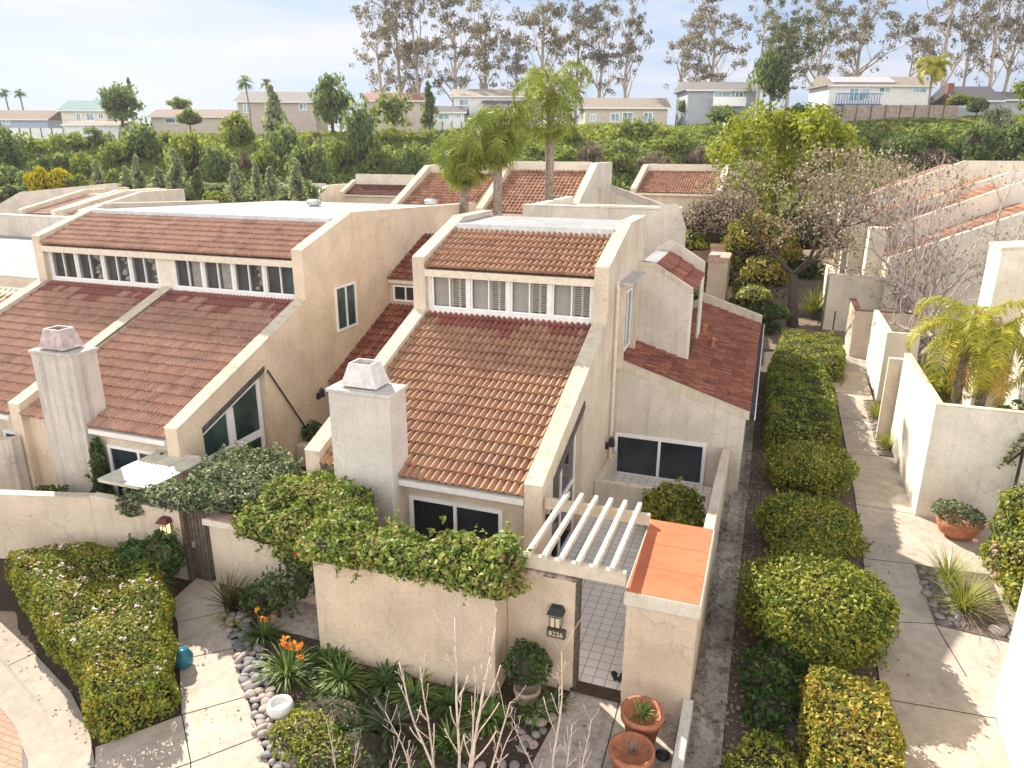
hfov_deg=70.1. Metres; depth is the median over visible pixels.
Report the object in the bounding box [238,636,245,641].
river stone
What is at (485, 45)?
eucalyptus tree
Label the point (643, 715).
terracotta pot
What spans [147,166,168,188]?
hillside shrub
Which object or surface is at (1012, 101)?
house
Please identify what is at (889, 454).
gravel bed
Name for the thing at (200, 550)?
garden gate
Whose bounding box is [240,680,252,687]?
river stone
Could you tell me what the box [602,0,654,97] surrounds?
eucalyptus tree
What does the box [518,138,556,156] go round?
hillside tree
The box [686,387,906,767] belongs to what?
leaf litter
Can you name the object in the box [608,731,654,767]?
terracotta pot
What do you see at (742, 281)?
garden shrub
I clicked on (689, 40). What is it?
eucalyptus tree
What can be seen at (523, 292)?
window
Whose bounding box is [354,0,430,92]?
eucalyptus tree
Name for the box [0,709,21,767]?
brick paving
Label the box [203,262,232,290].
window
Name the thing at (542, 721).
river stone
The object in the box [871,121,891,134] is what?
hillside shrub
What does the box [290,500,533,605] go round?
wall vine
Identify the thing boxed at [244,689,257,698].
river stone
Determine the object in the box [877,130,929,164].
hillside tree
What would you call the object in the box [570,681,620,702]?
doorstep
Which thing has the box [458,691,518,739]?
clivia
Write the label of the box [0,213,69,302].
townhouse
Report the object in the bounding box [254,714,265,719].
river stone
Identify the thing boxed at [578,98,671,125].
house
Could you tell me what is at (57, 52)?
sky
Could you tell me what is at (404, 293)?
window
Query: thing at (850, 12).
eucalyptus tree
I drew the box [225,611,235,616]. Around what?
river stone
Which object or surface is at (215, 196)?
hillside shrub
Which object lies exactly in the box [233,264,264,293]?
window
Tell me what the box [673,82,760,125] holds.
house
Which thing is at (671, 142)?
hillside tree
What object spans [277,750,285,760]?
river stone
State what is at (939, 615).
river stone
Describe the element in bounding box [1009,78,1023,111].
hillside tree
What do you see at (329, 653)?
clivia
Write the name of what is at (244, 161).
hillside shrub
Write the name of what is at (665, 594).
gate pillar
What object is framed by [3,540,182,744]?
flowering hedge
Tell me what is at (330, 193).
townhouse
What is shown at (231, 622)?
bromeliad
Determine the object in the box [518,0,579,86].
eucalyptus tree
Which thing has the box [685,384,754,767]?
drain channel
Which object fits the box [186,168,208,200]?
hillside shrub
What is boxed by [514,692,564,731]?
clivia
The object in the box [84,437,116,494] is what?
climbing vine
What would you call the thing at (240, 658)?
river stone
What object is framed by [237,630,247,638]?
river stone
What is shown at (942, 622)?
river stone
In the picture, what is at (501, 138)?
palm tree
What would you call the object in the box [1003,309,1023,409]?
townhouse
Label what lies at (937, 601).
river stone
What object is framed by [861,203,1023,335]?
townhouse
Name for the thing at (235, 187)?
hillside shrub
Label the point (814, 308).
yucca
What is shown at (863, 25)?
eucalyptus tree
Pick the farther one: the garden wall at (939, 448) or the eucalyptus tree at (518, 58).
the eucalyptus tree at (518, 58)
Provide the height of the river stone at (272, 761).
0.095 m
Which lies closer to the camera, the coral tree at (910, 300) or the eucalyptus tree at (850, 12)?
the coral tree at (910, 300)
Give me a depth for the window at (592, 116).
111.83 m
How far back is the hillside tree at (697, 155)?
89.03 m
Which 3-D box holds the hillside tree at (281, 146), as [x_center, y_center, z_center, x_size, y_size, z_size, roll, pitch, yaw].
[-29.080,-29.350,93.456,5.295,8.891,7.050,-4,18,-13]
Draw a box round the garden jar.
[175,646,193,669]
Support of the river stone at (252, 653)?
on the planting bed at (14, 619)
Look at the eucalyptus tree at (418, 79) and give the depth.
138.71 m
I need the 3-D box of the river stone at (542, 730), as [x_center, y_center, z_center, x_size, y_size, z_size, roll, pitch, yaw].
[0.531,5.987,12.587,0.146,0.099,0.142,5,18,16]
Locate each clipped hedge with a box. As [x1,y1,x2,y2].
[762,356,841,453]
[770,329,846,385]
[795,663,907,767]
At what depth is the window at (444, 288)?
21.38 m
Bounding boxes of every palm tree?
[0,89,11,109]
[13,88,27,109]
[235,75,255,125]
[259,78,272,89]
[429,127,490,213]
[462,101,531,215]
[510,59,593,200]
[903,295,1023,403]
[913,53,953,104]
[926,303,1023,407]
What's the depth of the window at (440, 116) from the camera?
109.00 m
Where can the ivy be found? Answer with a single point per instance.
(770, 671)
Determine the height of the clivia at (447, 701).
0.510 m
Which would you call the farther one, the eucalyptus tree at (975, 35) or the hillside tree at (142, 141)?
the eucalyptus tree at (975, 35)
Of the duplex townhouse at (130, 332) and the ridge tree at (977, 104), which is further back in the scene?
the ridge tree at (977, 104)
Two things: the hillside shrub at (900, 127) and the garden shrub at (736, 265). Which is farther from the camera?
the hillside shrub at (900, 127)
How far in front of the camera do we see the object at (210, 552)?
18.05 m
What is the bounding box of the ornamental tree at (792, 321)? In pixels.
[688,138,907,327]
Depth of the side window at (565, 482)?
18.03 m
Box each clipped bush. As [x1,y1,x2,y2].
[719,726,803,767]
[732,537,904,671]
[750,488,874,560]
[763,437,860,500]
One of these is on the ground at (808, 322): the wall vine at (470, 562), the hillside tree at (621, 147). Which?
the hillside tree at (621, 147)
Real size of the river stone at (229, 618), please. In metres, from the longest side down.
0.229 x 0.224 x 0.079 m
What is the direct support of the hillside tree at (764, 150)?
on the ground at (808, 322)
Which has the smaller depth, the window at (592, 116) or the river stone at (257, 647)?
the river stone at (257, 647)
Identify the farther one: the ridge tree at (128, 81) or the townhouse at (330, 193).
the ridge tree at (128, 81)
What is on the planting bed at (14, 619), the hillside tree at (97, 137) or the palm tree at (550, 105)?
the palm tree at (550, 105)
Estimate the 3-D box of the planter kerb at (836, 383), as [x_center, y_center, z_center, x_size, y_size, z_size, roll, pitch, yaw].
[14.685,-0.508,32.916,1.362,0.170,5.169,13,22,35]
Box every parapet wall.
[598,187,639,204]
[609,185,683,214]
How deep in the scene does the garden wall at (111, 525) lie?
17.04 m
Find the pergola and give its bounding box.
[516,491,650,586]
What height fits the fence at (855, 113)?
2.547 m
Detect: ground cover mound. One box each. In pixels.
[263,702,366,767]
[290,688,467,767]
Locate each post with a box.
[819,310,823,334]
[831,311,835,334]
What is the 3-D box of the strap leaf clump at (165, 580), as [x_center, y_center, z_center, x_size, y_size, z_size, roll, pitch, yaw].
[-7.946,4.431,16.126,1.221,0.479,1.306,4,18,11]
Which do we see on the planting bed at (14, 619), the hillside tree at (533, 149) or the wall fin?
the wall fin
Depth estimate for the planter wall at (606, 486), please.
20.24 m
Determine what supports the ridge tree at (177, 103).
on the ground at (808, 322)
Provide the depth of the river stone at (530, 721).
12.75 m
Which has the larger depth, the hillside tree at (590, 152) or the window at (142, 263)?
the hillside tree at (590, 152)
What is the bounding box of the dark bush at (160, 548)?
[104,528,185,577]
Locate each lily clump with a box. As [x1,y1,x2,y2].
[234,608,290,651]
[247,635,326,695]
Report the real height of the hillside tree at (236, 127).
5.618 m
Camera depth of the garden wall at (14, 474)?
20.12 m
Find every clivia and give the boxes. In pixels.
[294,642,358,687]
[305,648,372,699]
[357,658,414,706]
[379,668,445,717]
[422,675,476,725]
[424,713,476,760]
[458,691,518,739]
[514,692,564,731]
[537,684,572,715]
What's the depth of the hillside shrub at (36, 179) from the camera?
59.26 m
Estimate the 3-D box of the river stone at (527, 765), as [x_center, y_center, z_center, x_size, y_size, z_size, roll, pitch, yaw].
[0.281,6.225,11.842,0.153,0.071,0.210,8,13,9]
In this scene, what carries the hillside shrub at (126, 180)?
on the ground at (808, 322)
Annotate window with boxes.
[2,120,9,123]
[2,429,14,436]
[50,252,77,278]
[75,113,81,120]
[76,254,103,280]
[82,127,98,134]
[85,113,94,120]
[98,113,103,118]
[102,255,130,282]
[130,257,158,284]
[164,118,184,123]
[173,260,202,288]
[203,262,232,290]
[203,379,265,465]
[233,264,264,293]
[243,104,249,112]
[264,266,294,295]
[299,103,306,109]
[334,281,357,331]
[393,284,413,301]
[432,277,466,309]
[438,114,449,119]
[456,113,460,118]
[459,99,468,105]
[471,279,506,312]
[511,282,547,315]
[551,434,575,557]
[552,284,591,318]
[590,114,595,120]
[610,113,619,121]
[614,432,706,485]
[622,112,632,121]
[624,286,632,349]
[643,112,652,121]
[689,282,700,351]
[713,92,731,96]
[735,92,743,96]
[848,88,859,100]
[858,88,864,100]
[862,88,869,99]
[878,87,891,92]
[912,87,926,92]
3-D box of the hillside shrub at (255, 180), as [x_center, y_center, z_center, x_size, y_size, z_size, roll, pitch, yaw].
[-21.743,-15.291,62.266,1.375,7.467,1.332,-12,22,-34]
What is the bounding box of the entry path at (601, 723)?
[532,691,678,767]
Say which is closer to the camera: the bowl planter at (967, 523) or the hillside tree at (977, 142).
the bowl planter at (967, 523)
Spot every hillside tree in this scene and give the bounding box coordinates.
[0,124,29,172]
[0,163,30,188]
[16,131,57,158]
[30,150,76,173]
[46,131,99,153]
[82,126,115,146]
[90,159,103,184]
[94,138,129,168]
[117,116,168,163]
[130,153,149,188]
[163,129,215,176]
[163,148,194,199]
[193,140,245,184]
[216,110,255,144]
[249,142,280,178]
[263,118,304,162]
[282,136,334,184]
[286,158,311,200]
[324,135,352,171]
[339,93,385,166]
[357,145,401,173]
[388,140,432,174]
[406,126,449,143]
[429,146,454,164]
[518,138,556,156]
[554,124,589,145]
[575,139,606,162]
[600,141,635,155]
[611,115,658,138]
[646,121,672,138]
[650,128,699,156]
[682,144,727,163]
[723,133,751,154]
[756,136,797,153]
[810,104,845,123]
[842,122,888,147]
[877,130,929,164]
[917,126,953,152]
[949,119,1002,160]
[977,105,1020,130]
[994,120,1023,160]
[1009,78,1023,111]
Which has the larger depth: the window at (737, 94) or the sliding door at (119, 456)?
the window at (737, 94)
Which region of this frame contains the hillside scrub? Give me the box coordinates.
[2,113,1023,210]
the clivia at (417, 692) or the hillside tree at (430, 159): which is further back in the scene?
the hillside tree at (430, 159)
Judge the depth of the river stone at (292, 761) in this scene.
11.88 m
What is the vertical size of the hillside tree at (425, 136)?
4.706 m
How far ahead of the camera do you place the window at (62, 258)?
26.18 m
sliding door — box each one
[106,443,155,495]
[409,494,502,543]
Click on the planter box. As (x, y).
(300, 447)
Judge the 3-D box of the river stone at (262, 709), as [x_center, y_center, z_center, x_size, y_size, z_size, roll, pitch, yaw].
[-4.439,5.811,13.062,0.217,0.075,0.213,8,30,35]
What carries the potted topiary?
on the planting bed at (14, 619)
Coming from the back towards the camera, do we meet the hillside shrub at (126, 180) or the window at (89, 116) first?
the window at (89, 116)
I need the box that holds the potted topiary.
[500,638,553,707]
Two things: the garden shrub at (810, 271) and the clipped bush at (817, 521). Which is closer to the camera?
the clipped bush at (817, 521)
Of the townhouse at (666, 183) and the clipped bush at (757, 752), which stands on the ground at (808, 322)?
the townhouse at (666, 183)
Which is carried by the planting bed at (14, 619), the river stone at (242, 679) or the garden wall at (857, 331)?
the river stone at (242, 679)
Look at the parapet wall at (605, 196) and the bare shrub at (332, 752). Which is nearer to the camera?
the bare shrub at (332, 752)
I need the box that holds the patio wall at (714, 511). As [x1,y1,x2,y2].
[703,448,729,627]
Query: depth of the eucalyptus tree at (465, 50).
134.65 m
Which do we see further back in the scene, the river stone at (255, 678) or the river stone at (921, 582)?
the river stone at (921, 582)
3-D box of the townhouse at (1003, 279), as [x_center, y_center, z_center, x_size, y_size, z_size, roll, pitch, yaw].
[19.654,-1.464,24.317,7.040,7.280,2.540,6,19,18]
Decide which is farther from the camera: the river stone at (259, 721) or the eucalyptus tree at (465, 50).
the eucalyptus tree at (465, 50)
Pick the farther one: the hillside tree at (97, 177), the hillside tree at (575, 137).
the hillside tree at (575, 137)
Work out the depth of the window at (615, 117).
111.83 m
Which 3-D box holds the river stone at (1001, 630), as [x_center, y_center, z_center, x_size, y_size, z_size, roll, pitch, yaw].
[10.178,5.153,15.267,0.413,0.199,0.376,-16,13,0]
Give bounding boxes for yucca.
[786,285,824,315]
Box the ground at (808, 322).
[26,120,1023,761]
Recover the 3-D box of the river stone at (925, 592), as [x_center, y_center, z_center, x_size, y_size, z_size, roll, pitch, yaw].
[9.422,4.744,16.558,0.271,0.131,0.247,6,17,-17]
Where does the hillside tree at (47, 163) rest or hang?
on the ground at (808, 322)
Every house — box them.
[0,110,64,135]
[56,100,128,133]
[60,121,136,139]
[146,109,237,135]
[233,92,327,134]
[361,92,434,133]
[433,106,468,121]
[450,89,544,126]
[481,100,536,127]
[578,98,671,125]
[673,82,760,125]
[805,76,936,119]
[930,83,1005,116]
[997,92,1023,113]
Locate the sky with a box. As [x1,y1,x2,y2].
[0,0,1023,131]
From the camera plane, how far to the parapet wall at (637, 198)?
45.02 m
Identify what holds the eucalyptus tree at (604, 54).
on the ground at (808, 322)
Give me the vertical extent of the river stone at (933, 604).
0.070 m
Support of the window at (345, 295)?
in the duplex townhouse at (130, 332)
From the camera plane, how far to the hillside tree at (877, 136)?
93.07 m
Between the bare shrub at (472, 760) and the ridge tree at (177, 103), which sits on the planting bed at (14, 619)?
the bare shrub at (472, 760)
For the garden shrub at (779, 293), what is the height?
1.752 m
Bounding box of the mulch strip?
[721,348,878,767]
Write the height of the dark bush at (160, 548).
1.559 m
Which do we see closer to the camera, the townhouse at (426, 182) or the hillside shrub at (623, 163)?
the townhouse at (426, 182)
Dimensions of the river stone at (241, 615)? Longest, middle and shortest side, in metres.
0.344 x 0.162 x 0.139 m
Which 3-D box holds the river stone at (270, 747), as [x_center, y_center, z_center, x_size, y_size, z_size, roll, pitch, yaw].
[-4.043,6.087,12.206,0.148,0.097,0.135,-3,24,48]
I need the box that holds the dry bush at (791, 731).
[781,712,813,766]
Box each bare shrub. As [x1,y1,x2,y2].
[321,709,360,767]
[375,584,525,767]
[391,713,416,767]
[505,618,598,767]
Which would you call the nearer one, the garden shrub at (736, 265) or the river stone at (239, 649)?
the river stone at (239, 649)
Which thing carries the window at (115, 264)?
in the duplex townhouse at (130, 332)
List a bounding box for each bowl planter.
[266,694,293,719]
[930,498,986,539]
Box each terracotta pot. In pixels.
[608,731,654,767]
[620,695,664,744]
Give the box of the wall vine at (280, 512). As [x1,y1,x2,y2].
[230,469,380,580]
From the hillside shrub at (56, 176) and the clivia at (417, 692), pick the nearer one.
the clivia at (417, 692)
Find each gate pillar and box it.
[620,519,714,717]
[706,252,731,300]
[710,243,727,251]
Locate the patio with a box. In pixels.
[567,473,712,690]
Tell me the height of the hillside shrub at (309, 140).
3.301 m
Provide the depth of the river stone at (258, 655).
14.41 m
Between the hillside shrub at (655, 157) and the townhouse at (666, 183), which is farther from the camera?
the hillside shrub at (655, 157)
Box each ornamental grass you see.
[853,394,881,418]
[868,427,892,448]
[912,538,991,588]
[924,559,1013,626]
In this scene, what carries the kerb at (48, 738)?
on the ground at (808, 322)
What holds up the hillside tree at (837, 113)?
on the ground at (808, 322)
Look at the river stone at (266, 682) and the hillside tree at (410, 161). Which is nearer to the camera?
the river stone at (266, 682)
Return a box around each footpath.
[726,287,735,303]
[834,341,1015,767]
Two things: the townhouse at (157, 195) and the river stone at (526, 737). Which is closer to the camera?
the river stone at (526, 737)
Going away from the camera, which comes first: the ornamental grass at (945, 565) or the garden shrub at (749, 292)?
the ornamental grass at (945, 565)
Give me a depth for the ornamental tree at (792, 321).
38.34 m
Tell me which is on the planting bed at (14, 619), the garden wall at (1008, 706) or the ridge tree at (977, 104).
the garden wall at (1008, 706)
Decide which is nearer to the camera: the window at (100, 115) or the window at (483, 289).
the window at (483, 289)
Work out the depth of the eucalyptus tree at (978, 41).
126.03 m
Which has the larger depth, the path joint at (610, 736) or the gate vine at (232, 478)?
the gate vine at (232, 478)
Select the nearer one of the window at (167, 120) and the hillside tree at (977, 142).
the hillside tree at (977, 142)
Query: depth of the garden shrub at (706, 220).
48.31 m
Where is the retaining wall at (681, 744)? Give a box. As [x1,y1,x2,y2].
[671,698,693,767]
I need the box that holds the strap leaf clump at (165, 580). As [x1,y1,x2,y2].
[133,572,185,593]
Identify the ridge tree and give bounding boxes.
[96,81,146,136]
[126,77,135,128]
[165,95,192,108]
[175,109,202,132]
[256,83,287,140]
[307,71,354,132]
[368,90,413,127]
[420,80,439,131]
[678,99,685,111]
[745,45,792,117]
[779,102,814,116]
[946,93,970,104]
[966,95,989,118]
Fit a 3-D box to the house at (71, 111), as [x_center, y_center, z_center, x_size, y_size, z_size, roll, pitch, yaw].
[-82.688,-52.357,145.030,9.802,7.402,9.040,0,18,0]
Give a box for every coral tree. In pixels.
[823,141,1010,258]
[852,148,1023,368]
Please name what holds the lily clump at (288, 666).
on the planting bed at (14, 619)
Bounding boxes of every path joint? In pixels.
[175,612,256,767]
[601,703,618,767]
[838,392,1000,731]
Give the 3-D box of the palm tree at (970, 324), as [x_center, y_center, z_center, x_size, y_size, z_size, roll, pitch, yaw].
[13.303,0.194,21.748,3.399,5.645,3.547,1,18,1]
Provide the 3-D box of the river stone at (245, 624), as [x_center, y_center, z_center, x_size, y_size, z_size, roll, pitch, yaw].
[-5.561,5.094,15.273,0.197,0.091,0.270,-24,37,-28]
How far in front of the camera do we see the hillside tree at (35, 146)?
94.20 m
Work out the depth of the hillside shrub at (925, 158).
86.59 m
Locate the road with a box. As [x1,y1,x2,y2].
[22,747,27,767]
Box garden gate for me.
[186,509,213,580]
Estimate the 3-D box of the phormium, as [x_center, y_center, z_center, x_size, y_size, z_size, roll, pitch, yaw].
[-6.133,4.486,15.858,1.398,0.860,1.668,-7,19,-22]
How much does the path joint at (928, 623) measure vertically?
0.001 m
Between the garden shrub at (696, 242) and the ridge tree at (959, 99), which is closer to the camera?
the garden shrub at (696, 242)
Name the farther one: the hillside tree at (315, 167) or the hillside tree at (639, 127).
the hillside tree at (639, 127)
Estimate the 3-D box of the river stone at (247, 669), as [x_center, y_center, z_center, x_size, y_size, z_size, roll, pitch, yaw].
[-5.083,5.495,14.027,0.207,0.104,0.299,4,29,41]
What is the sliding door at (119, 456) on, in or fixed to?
in the duplex townhouse at (130, 332)
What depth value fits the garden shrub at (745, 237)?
42.73 m
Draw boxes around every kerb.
[0,622,94,767]
[831,362,848,386]
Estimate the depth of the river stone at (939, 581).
16.93 m
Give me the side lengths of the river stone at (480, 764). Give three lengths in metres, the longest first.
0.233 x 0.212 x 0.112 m
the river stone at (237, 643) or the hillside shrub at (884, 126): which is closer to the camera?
the river stone at (237, 643)
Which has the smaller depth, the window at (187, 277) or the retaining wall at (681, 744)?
the retaining wall at (681, 744)
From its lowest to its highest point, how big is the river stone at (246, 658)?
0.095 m
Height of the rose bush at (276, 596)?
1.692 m
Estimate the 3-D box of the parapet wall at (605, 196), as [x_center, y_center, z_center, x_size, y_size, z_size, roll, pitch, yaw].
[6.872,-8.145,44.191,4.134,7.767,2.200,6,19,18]
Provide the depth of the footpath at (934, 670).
15.00 m
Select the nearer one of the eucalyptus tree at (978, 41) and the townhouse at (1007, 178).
the townhouse at (1007, 178)
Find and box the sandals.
[611,671,621,681]
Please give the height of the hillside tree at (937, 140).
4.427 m
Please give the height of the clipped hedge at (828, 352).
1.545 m
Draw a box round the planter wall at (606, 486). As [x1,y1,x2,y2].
[594,451,656,510]
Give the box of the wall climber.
[998,433,1023,487]
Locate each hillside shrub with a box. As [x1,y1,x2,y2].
[0,181,30,202]
[23,164,48,190]
[46,167,72,188]
[63,174,92,187]
[69,149,102,179]
[103,168,121,186]
[117,166,134,188]
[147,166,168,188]
[157,129,172,145]
[168,182,265,202]
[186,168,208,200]
[202,190,228,202]
[222,162,251,202]
[235,149,252,169]
[248,160,262,201]
[260,166,282,200]
[262,176,325,200]
[306,131,327,143]
[376,122,409,144]
[554,146,579,161]
[608,152,634,172]
[634,150,672,170]
[698,121,731,136]
[705,104,740,124]
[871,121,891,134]
[885,122,912,137]
[910,148,956,168]
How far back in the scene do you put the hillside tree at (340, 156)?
88.92 m
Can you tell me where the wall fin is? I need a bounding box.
[875,357,903,439]
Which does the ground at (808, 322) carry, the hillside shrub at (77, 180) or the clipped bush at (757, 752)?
the hillside shrub at (77, 180)
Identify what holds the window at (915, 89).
in the house at (837, 92)
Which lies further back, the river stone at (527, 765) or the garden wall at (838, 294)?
the garden wall at (838, 294)
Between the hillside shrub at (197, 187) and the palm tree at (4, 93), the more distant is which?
the palm tree at (4, 93)
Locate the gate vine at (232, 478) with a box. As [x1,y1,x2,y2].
[114,440,303,516]
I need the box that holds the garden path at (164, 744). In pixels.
[95,578,268,767]
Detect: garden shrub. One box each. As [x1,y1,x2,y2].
[683,187,759,287]
[685,229,712,250]
[720,209,791,305]
[725,249,772,292]
[735,272,760,308]
[735,283,771,308]
[736,182,778,218]
[740,254,789,309]
[748,301,793,332]
[759,287,787,305]
[760,226,802,288]
[780,208,844,279]
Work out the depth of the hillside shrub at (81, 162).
83.40 m
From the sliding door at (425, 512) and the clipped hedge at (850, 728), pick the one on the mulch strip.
the clipped hedge at (850, 728)
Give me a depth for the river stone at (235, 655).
14.38 m
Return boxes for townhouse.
[0,199,475,512]
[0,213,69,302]
[17,187,158,215]
[58,188,185,215]
[262,183,346,201]
[304,210,764,557]
[340,174,414,203]
[391,164,492,206]
[476,161,611,215]
[522,196,685,259]
[630,164,731,263]
[821,160,1023,262]
[837,172,1023,273]
[844,181,1023,274]
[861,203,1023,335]
[960,240,1023,407]
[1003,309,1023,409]
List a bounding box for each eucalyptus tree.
[349,0,422,92]
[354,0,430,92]
[384,0,439,92]
[408,0,501,105]
[444,0,510,88]
[482,5,559,88]
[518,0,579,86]
[545,0,610,123]
[579,0,633,97]
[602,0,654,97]
[663,0,753,88]
[665,9,712,94]
[747,0,803,116]
[754,0,836,108]
[790,0,869,84]
[825,0,918,76]
[885,0,996,88]
[896,13,946,79]
[945,0,1023,87]
[951,0,1011,85]
[966,0,1023,91]
[1005,20,1023,55]
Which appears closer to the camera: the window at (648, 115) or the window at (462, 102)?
the window at (648, 115)
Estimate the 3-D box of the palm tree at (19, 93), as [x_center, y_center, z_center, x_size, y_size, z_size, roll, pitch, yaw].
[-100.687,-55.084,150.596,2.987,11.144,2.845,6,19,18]
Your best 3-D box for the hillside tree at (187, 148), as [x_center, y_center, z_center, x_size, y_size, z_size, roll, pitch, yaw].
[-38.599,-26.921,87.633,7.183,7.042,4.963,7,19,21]
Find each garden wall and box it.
[0,436,31,490]
[0,489,98,560]
[89,492,195,581]
[202,511,315,603]
[313,561,507,696]
[508,567,581,690]
[820,264,884,330]
[844,298,915,357]
[865,310,919,400]
[890,353,1023,526]
[993,585,1023,767]
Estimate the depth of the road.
12.18 m
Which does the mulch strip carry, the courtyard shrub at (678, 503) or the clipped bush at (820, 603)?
the clipped bush at (820, 603)
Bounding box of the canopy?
[98,450,209,535]
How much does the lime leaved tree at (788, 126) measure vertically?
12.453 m
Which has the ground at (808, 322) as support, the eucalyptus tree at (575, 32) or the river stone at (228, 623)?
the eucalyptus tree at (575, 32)
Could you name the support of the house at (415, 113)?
on the ground at (808, 322)
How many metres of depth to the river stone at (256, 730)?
12.55 m
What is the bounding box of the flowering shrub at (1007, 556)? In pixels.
[972,480,1023,614]
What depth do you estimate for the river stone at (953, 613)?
15.77 m
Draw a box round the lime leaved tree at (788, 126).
[704,98,872,220]
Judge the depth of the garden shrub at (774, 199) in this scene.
53.62 m
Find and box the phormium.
[201,567,255,618]
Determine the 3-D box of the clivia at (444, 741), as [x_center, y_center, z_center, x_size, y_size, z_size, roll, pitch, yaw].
[-1.084,5.979,12.317,0.960,0.364,0.936,17,24,41]
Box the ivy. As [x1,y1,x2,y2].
[736,629,811,741]
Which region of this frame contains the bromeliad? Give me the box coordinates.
[205,608,244,629]
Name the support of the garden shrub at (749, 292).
on the ground at (808, 322)
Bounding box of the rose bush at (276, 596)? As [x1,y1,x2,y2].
[235,548,314,618]
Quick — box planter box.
[296,440,308,466]
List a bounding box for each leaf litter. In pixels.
[1,523,990,767]
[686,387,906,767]
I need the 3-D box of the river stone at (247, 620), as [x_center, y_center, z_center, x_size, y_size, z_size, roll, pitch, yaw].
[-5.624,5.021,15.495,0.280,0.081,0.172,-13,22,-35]
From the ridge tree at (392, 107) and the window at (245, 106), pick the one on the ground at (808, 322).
the ridge tree at (392, 107)
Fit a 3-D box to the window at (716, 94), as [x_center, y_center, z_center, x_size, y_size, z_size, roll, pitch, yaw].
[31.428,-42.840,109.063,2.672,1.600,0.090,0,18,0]
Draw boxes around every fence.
[8,127,62,139]
[432,121,470,130]
[840,104,958,121]
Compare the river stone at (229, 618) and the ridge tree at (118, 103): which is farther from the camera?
the ridge tree at (118, 103)
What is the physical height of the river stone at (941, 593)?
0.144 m
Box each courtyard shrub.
[31,484,69,491]
[640,476,706,527]
[926,366,1023,410]
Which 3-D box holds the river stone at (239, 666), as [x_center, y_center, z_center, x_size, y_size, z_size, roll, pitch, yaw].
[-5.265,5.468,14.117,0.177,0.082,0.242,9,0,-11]
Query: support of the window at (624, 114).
in the house at (608, 110)
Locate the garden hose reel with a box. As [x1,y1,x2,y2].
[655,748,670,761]
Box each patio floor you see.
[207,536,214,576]
[262,599,319,639]
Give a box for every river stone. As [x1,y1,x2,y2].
[224,627,232,632]
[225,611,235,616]
[225,621,234,626]
[226,616,233,621]
[226,631,239,638]
[232,652,241,658]
[233,641,244,648]
[234,652,246,663]
[235,612,247,619]
[235,645,244,651]
[235,664,243,669]
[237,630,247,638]
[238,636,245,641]
[238,676,249,683]
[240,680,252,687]
[241,617,252,622]
[241,623,250,629]
[241,664,253,673]
[243,656,255,661]
[243,660,251,668]
[243,683,257,691]
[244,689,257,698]
[249,650,255,655]
[249,697,260,702]
[250,672,259,682]
[250,710,258,718]
[251,665,258,671]
[251,723,268,734]
[252,703,258,709]
[253,644,263,652]
[254,687,264,693]
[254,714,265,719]
[255,719,265,725]
[256,652,263,658]
[257,729,270,738]
[258,693,265,699]
[258,704,266,713]
[259,750,273,757]
[260,697,270,705]
[261,740,271,746]
[262,678,269,685]
[265,685,275,692]
[265,717,273,722]
[266,692,274,697]
[266,723,274,730]
[266,744,272,749]
[268,758,275,765]
[272,761,283,767]
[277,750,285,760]
[284,761,291,767]
[291,756,300,767]
[474,761,485,767]
[498,759,506,767]
[509,760,519,767]
[517,728,525,734]
[517,741,527,752]
[519,734,531,743]
[525,717,532,724]
[525,763,533,767]
[528,739,537,749]
[532,731,540,738]
[535,717,546,726]
[538,727,546,734]
[547,712,556,722]
[919,580,928,584]
[921,589,932,595]
[928,602,937,606]
[929,584,939,589]
[929,599,939,603]
[930,588,939,592]
[934,578,943,583]
[934,612,945,619]
[936,619,948,625]
[937,591,945,597]
[946,616,954,620]
[948,610,959,616]
[953,622,960,626]
[986,596,997,602]
[988,624,1009,635]
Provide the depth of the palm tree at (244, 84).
113.36 m
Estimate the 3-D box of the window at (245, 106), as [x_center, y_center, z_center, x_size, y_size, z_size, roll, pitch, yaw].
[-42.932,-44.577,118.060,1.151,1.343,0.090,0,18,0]
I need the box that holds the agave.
[351,688,426,753]
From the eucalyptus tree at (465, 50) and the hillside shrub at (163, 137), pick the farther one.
the eucalyptus tree at (465, 50)
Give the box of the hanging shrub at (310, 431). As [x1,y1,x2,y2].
[301,419,321,441]
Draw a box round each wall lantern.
[155,516,176,540]
[546,603,565,639]
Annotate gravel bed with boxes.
[864,400,892,457]
[915,564,1011,641]
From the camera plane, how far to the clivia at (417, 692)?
13.30 m
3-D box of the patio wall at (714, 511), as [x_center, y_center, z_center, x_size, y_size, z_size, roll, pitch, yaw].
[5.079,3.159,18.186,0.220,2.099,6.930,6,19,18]
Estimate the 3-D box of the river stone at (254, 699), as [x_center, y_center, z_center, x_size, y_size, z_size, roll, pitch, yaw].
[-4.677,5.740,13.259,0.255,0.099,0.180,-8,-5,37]
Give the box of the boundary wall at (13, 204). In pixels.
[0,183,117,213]
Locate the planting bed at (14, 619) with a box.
[0,367,955,767]
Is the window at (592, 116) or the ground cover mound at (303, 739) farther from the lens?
the window at (592, 116)
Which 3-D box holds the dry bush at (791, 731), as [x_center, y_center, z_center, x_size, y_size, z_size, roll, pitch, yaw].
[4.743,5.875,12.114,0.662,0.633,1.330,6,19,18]

